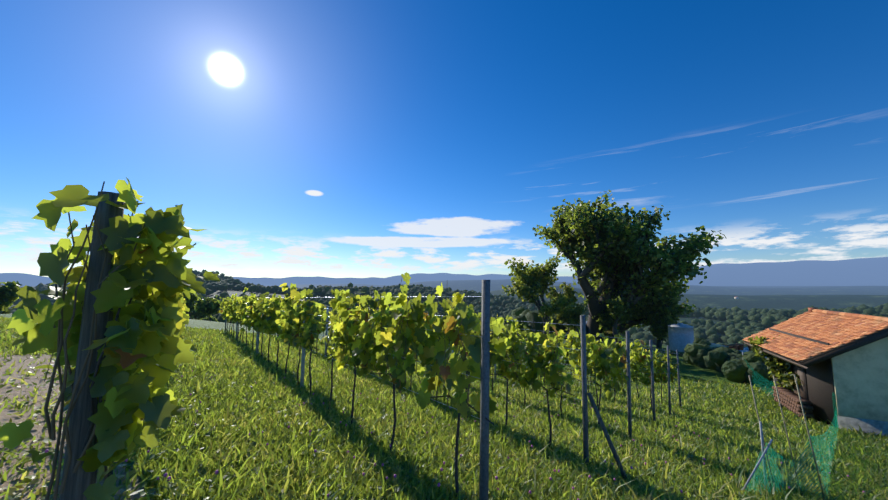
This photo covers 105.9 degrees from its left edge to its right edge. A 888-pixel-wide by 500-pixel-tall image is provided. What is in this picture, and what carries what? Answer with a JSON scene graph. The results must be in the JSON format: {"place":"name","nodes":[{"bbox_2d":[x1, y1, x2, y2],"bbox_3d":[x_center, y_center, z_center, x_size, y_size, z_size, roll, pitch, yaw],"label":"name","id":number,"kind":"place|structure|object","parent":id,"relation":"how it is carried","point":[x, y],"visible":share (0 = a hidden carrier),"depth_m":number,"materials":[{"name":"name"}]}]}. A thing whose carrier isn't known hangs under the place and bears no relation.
{"place":"outdoors","nodes":[
{"label":"outdoors","id":0,"kind":"place"},
{"bbox_2d":[0,257,887,499],"bbox_3d":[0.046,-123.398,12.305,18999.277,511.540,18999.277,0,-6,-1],"label":"ground","id":1,"kind":"structure","parent":0,"point":[803,284],"depth_m":1312.91,"materials":[{"name":"green plant"}]},
{"bbox_2d":[44,181,671,499],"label":"vine trunks","id":2,"kind":"object","parent":1,"relation":"on","point":[51,427],"visible":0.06,"depth_m":1.82,"materials":[{"name":"brown wood"}]},
{"bbox_2d":[0,177,572,499],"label":"vine leaves","id":3,"kind":"object","parent":2,"relation":"attached to","point":[146,349],"visible":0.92,"depth_m":1.93,"materials":[{"name":"green plant"}]},
{"bbox_2d":[179,283,679,399],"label":"vine leaves","id":4,"kind":"object","parent":2,"relation":"attached to","point":[262,313],"visible":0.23,"depth_m":8.75,"materials":[{"name":"green plant"}]},
{"bbox_2d":[59,191,681,499],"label":"vineyard posts","id":5,"kind":"object","parent":1,"relation":"on","point":[79,482],"visible":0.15,"depth_m":1.89,"materials":[{"name":"grey wood"}]},
{"bbox_2d":[274,296,677,418],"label":"vineyard wires","id":6,"kind":"object","parent":5,"relation":"attached to","point":[509,354],"visible":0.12,"depth_m":5.44,"materials":[{"name":"grey metal"}]},
{"bbox_2d":[0,281,884,323],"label":"ridge trees","id":7,"kind":"object","parent":1,"relation":"on","point":[204,308],"depth_m":59.22,"materials":[{"name":"green plant"}]},
{"bbox_2d":[0,316,887,499],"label":"grass","id":8,"kind":"structure","parent":1,"relation":"on","point":[247,484],"depth_m":5.17,"materials":[{"name":"green plant"}]},
{"bbox_2d":[0,269,887,344],"bbox_3d":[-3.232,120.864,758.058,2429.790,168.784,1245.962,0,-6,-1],"label":"forest","id":9,"kind":"object","parent":1,"relation":"on","point":[738,326],"visible":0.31,"depth_m":478.15,"materials":[{"name":"green plant"}]},
{"bbox_2d":[0,345,887,499],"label":"grass blades","id":10,"kind":"object","parent":1,"relation":"on","point":[12,494],"visible":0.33,"depth_m":3.99,"materials":[{"name":"green plant"}]},
{"bbox_2d":[44,355,864,499],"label":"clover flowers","id":11,"kind":"object","parent":1,"relation":"on","point":[267,444],"visible":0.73,"depth_m":3.94,"materials":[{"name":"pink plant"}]},
{"bbox_2d":[191,298,747,347],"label":"forest","id":12,"kind":"object","parent":1,"relation":"on","point":[218,317],"depth_m":147.20,"materials":[{"name":"green plant"}]},
{"bbox_2d":[501,256,576,333],"bbox_3d":[9.120,5.395,33.362,7.080,9.456,9.831,0,-6,-1],"label":"pear tree","id":13,"kind":"object","parent":1,"relation":"on","point":[534,275],"depth_m":32.37,"materials":[{"name":"green plant"}]},
{"bbox_2d":[545,281,589,337],"bbox_3d":[12.841,6.868,35.558,4.166,7.152,5.921,0,-6,-1],"label":"plum tree","id":14,"kind":"object","parent":1,"relation":"on","point":[569,317],"depth_m":34.12,"materials":[{"name":"green plant"}]},
{"bbox_2d":[444,305,773,386],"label":"bushes","id":15,"kind":"object","parent":1,"relation":"on","point":[729,364],"visible":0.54,"depth_m":22.77,"materials":[{"name":"green plant"}]},
{"bbox_2d":[592,295,646,344],"bbox_3d":[18.986,7.458,36.055,5.343,6.308,6.131,0,-6,-1],"label":"quince tree","id":16,"kind":"object","parent":1,"relation":"on","point":[616,306],"depth_m":35.21,"materials":[{"name":"green plant"}]},
{"bbox_2d":[532,190,726,342],"bbox_3d":[18.910,3.587,36.189,18.267,19.260,16.324,0,-6,-1],"label":"walnut tree","id":17,"kind":"object","parent":1,"relation":"on","point":[629,245],"depth_m":34.46,"materials":[{"name":"green plant"}]},
{"bbox_2d":[636,296,678,347],"bbox_3d":[23.211,7.851,36.349,4.060,5.663,5.738,0,-6,-1],"label":"apple tree","id":18,"kind":"object","parent":1,"relation":"on","point":[659,324],"depth_m":34.78,"materials":[{"name":"green plant"}]},
{"bbox_2d":[667,323,693,352],"bbox_3d":[21.527,8.139,30.422,1.957,3.000,1.957,0,-6,-1],"label":"water tank","id":19,"kind":"object","parent":1,"relation":"on","point":[681,336],"visible":0.77,"depth_m":29.79,"materials":[{"name":"plastic"}]},
{"bbox_2d":[687,343,728,348],"bbox_3d":[20.112,7.959,25.522,1.920,1.508,1.720,0,-6,-1],"label":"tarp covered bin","id":20,"kind":"object","parent":1,"relation":"on","point":[713,345],"visible":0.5,"depth_m":25.28,"materials":[{"name":"blue plastic"}]},
{"bbox_2d":[725,343,766,357],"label":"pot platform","id":21,"kind":"structure","parent":1,"relation":"on","point":[739,347],"depth_m":27.37,"materials":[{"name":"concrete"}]},
{"bbox_2d":[748,335,802,407],"bbox_3d":[14.792,5.406,14.380,1.815,3.402,2.184,0,-6,-1],"label":"fig tree","id":22,"kind":"object","parent":1,"relation":"on","point":[781,369],"depth_m":14.47,"materials":[{"name":"green plant"}]},
{"bbox_2d":[742,352,824,498],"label":"stakes","id":23,"kind":"object","parent":1,"relation":"on","point":[762,457],"visible":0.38,"depth_m":4.62,"materials":[{"name":"grey metal"}]},
{"bbox_2d":[745,409,838,499],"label":"netting","id":24,"kind":"object","parent":1,"relation":"on","point":[818,466],"visible":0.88,"depth_m":4.70,"materials":[{"name":"green plastic"}]},
{"bbox_2d":[747,363,837,425],"bbox_3d":[15.809,6.384,15.870,0.001,2.038,9.785,-3,-6,27],"label":"yard net","id":25,"kind":"object","parent":1,"relation":"on","point":[752,381],"visible":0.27,"depth_m":17.51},
{"bbox_2d":[772,386,814,418],"bbox_3d":[13.930,6.056,13.431,0.400,0.610,2.100,-3,-6,24],"label":"firewood stack","id":26,"kind":"object","parent":1,"relation":"on","point":[790,400],"visible":0.98,"depth_m":13.06,"materials":[{"name":"brown wood"}]},
{"bbox_2d":[741,308,887,436],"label":"shed","id":27,"kind":"structure","parent":1,"relation":"on","point":[842,357],"depth_m":11.75,"materials":[{"name":"tile"}]},
{"bbox_2d":[0,0,887,277],"label":"sky","id":28,"kind":"structure","parent":0,"point":[305,138],"materials":[{"name":"blue"}]}
]}

